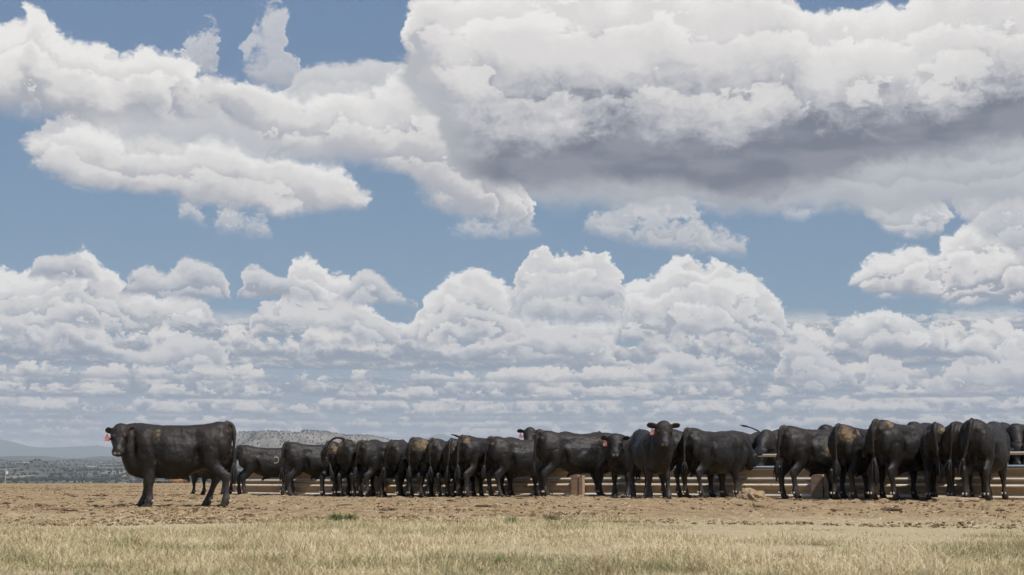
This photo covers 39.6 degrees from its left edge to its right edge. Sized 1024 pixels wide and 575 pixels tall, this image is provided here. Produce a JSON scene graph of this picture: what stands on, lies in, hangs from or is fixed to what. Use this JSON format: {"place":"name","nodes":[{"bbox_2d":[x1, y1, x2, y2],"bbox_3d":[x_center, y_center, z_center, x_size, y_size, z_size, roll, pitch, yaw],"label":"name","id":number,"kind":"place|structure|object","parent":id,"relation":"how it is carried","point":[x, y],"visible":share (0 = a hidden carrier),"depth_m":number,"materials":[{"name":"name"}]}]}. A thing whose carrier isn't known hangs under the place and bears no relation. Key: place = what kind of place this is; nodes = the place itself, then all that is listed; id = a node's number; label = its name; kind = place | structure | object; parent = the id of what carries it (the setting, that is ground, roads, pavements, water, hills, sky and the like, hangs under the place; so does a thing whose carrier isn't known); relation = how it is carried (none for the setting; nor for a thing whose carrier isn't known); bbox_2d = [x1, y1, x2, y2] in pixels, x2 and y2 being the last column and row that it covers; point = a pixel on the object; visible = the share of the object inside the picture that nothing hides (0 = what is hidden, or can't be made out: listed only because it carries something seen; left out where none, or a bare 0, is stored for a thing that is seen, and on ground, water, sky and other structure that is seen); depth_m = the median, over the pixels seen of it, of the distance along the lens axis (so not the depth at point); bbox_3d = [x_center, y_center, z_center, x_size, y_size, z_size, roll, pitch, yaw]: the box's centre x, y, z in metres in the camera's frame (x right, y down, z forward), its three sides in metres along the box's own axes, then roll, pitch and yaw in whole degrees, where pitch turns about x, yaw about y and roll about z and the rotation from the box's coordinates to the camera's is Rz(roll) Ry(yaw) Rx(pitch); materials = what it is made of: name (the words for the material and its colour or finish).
{"place":"outdoors","nodes":[
{"label":"outdoors","id":0,"kind":"place"},
{"bbox_2d":[169,479,181,482],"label":"cow","id":1,"kind":"object","parent":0,"point":[176,480],"visible":0.52,"depth_m":289.13},
{"bbox_2d":[0,431,388,483],"bbox_3d":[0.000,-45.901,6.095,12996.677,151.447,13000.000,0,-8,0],"label":"valley terrain","id":2,"kind":"structure","parent":0,"point":[265,442],"depth_m":3527.45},
{"bbox_2d":[0,456,121,461],"bbox_3d":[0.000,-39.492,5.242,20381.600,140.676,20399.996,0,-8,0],"label":"wooded ridge","id":3,"kind":"structure","parent":2,"relation":"on","point":[24,458],"depth_m":7277.17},
{"bbox_2d":[0,429,389,483],"bbox_3d":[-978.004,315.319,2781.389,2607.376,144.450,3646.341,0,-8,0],"label":"juniper woodland","id":4,"kind":"object","parent":2,"relation":"on","point":[116,477],"visible":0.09,"depth_m":2228.05,"materials":[{"name":"green plant"}]},
{"bbox_2d":[0,434,451,457],"bbox_3d":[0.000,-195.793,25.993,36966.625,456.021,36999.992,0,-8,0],"label":"mountain range","id":5,"kind":"structure","parent":0,"point":[8,448],"depth_m":12807.39,"materials":[{"name":"grey stone"}]},
{"bbox_2d":[0,508,1023,574],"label":"dry grass","id":6,"kind":"structure","parent":0,"point":[706,562],"depth_m":9.17,"materials":[{"name":"beige plant"}]},
{"bbox_2d":[0,483,1023,574],"bbox_3d":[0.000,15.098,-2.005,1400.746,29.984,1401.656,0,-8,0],"label":"ground","id":7,"kind":"structure","parent":0,"point":[738,531],"depth_m":17.96,"materials":[{"name":"soil"}]},
{"bbox_2d":[3,482,219,486],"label":"grass stubble","id":8,"kind":"object","parent":7,"relation":"on","point":[84,483],"depth_m":86.43,"materials":[{"name":"beige plant"}]},
{"bbox_2d":[154,481,172,482],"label":"sagebrush","id":9,"kind":"object","parent":7,"relation":"on","point":[163,482],"visible":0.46,"depth_m":236.44,"materials":[{"name":"green plant"}]},
{"bbox_2d":[105,421,236,506],"bbox_3d":[-5.501,2.850,22.957,2.109,1.402,0.753,1,-8,-9],"label":"bull","id":10,"kind":"object","parent":7,"relation":"on","point":[149,454],"visible":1,"depth_m":22.76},
{"bbox_2d":[190,445,236,494],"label":"bull","id":11,"kind":"object","parent":7,"relation":"on","point":[226,464],"visible":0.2,"depth_m":38.69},
{"bbox_2d":[235,444,318,494],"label":"bull","id":12,"kind":"object","parent":7,"relation":"on","point":[265,463],"visible":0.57,"depth_m":38.08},
{"bbox_2d":[279,441,339,495],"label":"bull","id":13,"kind":"object","parent":7,"relation":"on","point":[299,458],"visible":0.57,"depth_m":36.79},
{"bbox_2d":[323,512,348,521],"bbox_3d":[-1.927,2.483,15.434,0.432,0.139,0.414,1,-8,-8],"label":"weed","id":14,"kind":"object","parent":7,"relation":"on","point":[339,516],"visible":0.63,"depth_m":15.37,"materials":[{"name":"green plant"}]},
{"bbox_2d":[319,440,362,496],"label":"bull","id":15,"kind":"object","parent":7,"relation":"on","point":[333,467],"visible":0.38,"depth_m":35.59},
{"bbox_2d":[343,513,358,520],"bbox_3d":[-1.783,2.532,15.703,0.303,0.118,0.338,0,-8,0],"label":"weed","id":16,"kind":"object","parent":7,"relation":"on","point":[352,516],"visible":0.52,"depth_m":15.67,"materials":[{"name":"green plant"}]},
{"bbox_2d":[323,437,387,496],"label":"bull","id":17,"kind":"object","parent":7,"relation":"on","point":[346,454],"visible":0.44,"depth_m":35.28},
{"bbox_2d":[353,439,411,496],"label":"bull","id":18,"kind":"object","parent":7,"relation":"on","point":[370,458],"visible":0.49,"depth_m":35.04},
{"bbox_2d":[369,439,405,442],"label":"bull","id":19,"kind":"object","parent":7,"relation":"on","point":[374,440],"visible":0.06,"depth_m":39.35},
{"bbox_2d":[376,439,434,496],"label":"bull","id":20,"kind":"object","parent":7,"relation":"on","point":[394,456],"visible":0.38,"depth_m":34.38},
{"bbox_2d":[405,437,456,497],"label":"bull","id":21,"kind":"object","parent":7,"relation":"on","point":[415,453],"visible":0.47,"depth_m":33.92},
{"bbox_2d":[425,437,476,496],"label":"bull","id":22,"kind":"object","parent":7,"relation":"on","point":[434,454],"visible":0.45,"depth_m":33.66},
{"bbox_2d":[443,438,484,496],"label":"bull","id":23,"kind":"object","parent":7,"relation":"on","point":[449,456],"visible":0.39,"depth_m":33.45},
{"bbox_2d":[454,435,519,496],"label":"bull","id":24,"kind":"object","parent":7,"relation":"on","point":[470,452],"visible":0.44,"depth_m":33.12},
{"bbox_2d":[493,554,513,565],"bbox_3d":[-0.059,1.556,8.150,0.240,0.091,0.197,6,-10,-39],"label":"weed","id":25,"kind":"object","parent":7,"relation":"on","point":[499,560],"visible":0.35,"depth_m":8.15,"materials":[{"name":"green plant"}]},
{"bbox_2d":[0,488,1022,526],"bbox_3d":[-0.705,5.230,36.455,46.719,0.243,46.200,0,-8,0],"label":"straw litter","id":26,"kind":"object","parent":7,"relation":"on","point":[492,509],"visible":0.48,"depth_m":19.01,"materials":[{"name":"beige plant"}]},
{"bbox_2d":[0,485,1023,528],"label":"soil clods","id":27,"kind":"object","parent":7,"relation":"on","point":[217,516],"visible":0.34,"depth_m":20.10,"materials":[{"name":"brown soil"}]},
{"bbox_2d":[2,493,1023,511],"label":"dung pats","id":28,"kind":"object","parent":7,"relation":"on","point":[484,505],"visible":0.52,"depth_m":22.49,"materials":[{"name":"brown soil"}]},
{"bbox_2d":[506,514,522,522],"bbox_3d":[-0.005,2.376,14.645,0.278,0.122,0.376,-3,-8,23],"label":"weed","id":29,"kind":"object","parent":7,"relation":"on","point":[510,519],"visible":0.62,"depth_m":14.61,"materials":[{"name":"green plant"}]},
{"bbox_2d":[481,436,551,496],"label":"bull","id":30,"kind":"object","parent":7,"relation":"on","point":[502,456],"visible":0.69,"depth_m":32.95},
{"bbox_2d":[517,427,540,439],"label":"bull","id":31,"kind":"object","parent":7,"relation":"on","point":[529,433],"visible":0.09,"depth_m":35.99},
{"bbox_2d":[542,511,561,521],"bbox_3d":[0.441,2.441,15.182,0.363,0.143,0.446,7,-10,-42],"label":"weed","id":32,"kind":"object","parent":7,"relation":"on","point":[550,517],"visible":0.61,"depth_m":15.19,"materials":[{"name":"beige plant"}]},
{"bbox_2d":[532,429,612,496],"bbox_3d":[1.613,3.934,31.835,2.507,1.480,0.800,5,-9,-31],"label":"bull","id":33,"kind":"object","parent":7,"relation":"on","point":[572,454],"visible":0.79,"depth_m":31.46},
{"bbox_2d":[573,510,583,538],"bbox_3d":[0.527,1.905,11.348,0.095,0.252,0.012,0,-8,0],"label":"dry stalk","id":34,"kind":"object","parent":7,"relation":"on","point":[576,522],"visible":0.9,"depth_m":11.35,"materials":[{"name":"plant"}]},
{"bbox_2d":[559,431,601,434],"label":"bull","id":35,"kind":"object","parent":7,"relation":"on","point":[566,432],"visible":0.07,"depth_m":36.02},
{"bbox_2d":[601,433,646,495],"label":"bull","id":36,"kind":"object","parent":7,"relation":"on","point":[617,454],"visible":0.6,"depth_m":30.89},
{"bbox_2d":[232,451,1023,499],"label":"fence","id":37,"kind":"object","parent":7,"relation":"on","point":[761,478],"visible":0.31,"depth_m":31.77,"materials":[{"name":"weathered wood"},{"name":"metal"}]},
{"bbox_2d":[628,420,679,498],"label":"bull","id":38,"kind":"object","parent":7,"relation":"on","point":[651,453],"visible":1,"depth_m":28.76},
{"bbox_2d":[659,429,743,497],"bbox_3d":[4.167,3.785,30.679,2.536,1.460,0.763,5,-9,-35],"label":"bull","id":39,"kind":"object","parent":7,"relation":"on","point":[677,460],"visible":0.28,"depth_m":30.11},
{"bbox_2d":[679,427,763,497],"bbox_3d":[4.440,3.748,30.428,2.563,1.467,0.755,7,-10,-44],"label":"bull","id":40,"kind":"object","parent":7,"relation":"on","point":[733,453],"visible":0.99,"depth_m":29.94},
{"bbox_2d":[736,487,764,499],"bbox_3d":[4.750,4.136,28.300,0.613,0.314,0.584,-3,-8,23],"label":"soil mound","id":41,"kind":"object","parent":7,"relation":"on","point":[749,493],"visible":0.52,"depth_m":28.14,"materials":[{"name":"beige soil"}]},
{"bbox_2d":[741,425,759,448],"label":"bull","id":42,"kind":"object","parent":7,"relation":"on","point":[751,437],"visible":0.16,"depth_m":33.05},
{"bbox_2d":[753,429,782,465],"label":"bull","id":43,"kind":"object","parent":7,"relation":"on","point":[765,440],"visible":0.49,"depth_m":32.34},
{"bbox_2d":[773,425,847,498],"bbox_3d":[6.428,3.569,29.107,2.550,1.475,0.861,4,-9,-30],"label":"bull","id":44,"kind":"object","parent":7,"relation":"on","point":[798,449],"visible":0.73,"depth_m":28.64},
{"bbox_2d":[818,424,832,429],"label":"bull","id":45,"kind":"object","parent":7,"relation":"on","point":[825,427],"visible":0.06,"depth_m":31.55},
{"bbox_2d":[828,423,887,498],"bbox_3d":[7.117,3.491,28.533,0.807,1.478,2.553,-7,-10,42],"label":"bull","id":46,"kind":"object","parent":7,"relation":"on","point":[847,449],"visible":0.76,"depth_m":27.80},
{"bbox_2d":[865,418,932,499],"bbox_3d":[7.867,3.382,27.985,2.695,1.549,0.798,6,-9,-36],"label":"bull","id":47,"kind":"object","parent":7,"relation":"on","point":[895,447],"visible":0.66,"depth_m":27.34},
{"bbox_2d":[907,421,919,424],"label":"bull","id":48,"kind":"object","parent":7,"relation":"on","point":[912,423],"visible":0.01,"depth_m":30.42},
{"bbox_2d":[920,422,955,499],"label":"bull","id":49,"kind":"object","parent":7,"relation":"on","point":[932,455],"visible":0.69,"depth_m":26.80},
{"bbox_2d":[927,496,987,501],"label":"soil ridge","id":50,"kind":"structure","parent":7,"relation":"on","point":[956,499],"depth_m":25.98,"materials":[{"name":"beige soil"}]},
{"bbox_2d":[941,421,992,499],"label":"bull","id":51,"kind":"object","parent":7,"relation":"on","point":[951,449],"visible":0.4,"depth_m":26.53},
{"bbox_2d":[957,418,1013,500],"bbox_3d":[9.054,3.284,27.133,0.855,1.519,2.631,-5,-9,32],"label":"bull","id":52,"kind":"object","parent":7,"relation":"on","point":[985,448],"visible":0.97,"depth_m":26.27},
{"bbox_2d":[987,421,1011,444],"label":"bull","id":53,"kind":"object","parent":7,"relation":"on","point":[1004,425],"visible":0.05,"depth_m":29.62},
{"bbox_2d":[1006,423,1023,464],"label":"bull","id":54,"kind":"object","parent":7,"relation":"on","point":[1015,431],"visible":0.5,"depth_m":28.95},
{"bbox_2d":[1020,432,1023,464],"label":"bull","id":55,"kind":"object","parent":7,"relation":"on","point":[1022,449],"visible":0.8,"depth_m":28.68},
{"bbox_2d":[0,0,1023,446],"label":"sky","id":56,"kind":"structure","parent":0,"point":[389,219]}
]}

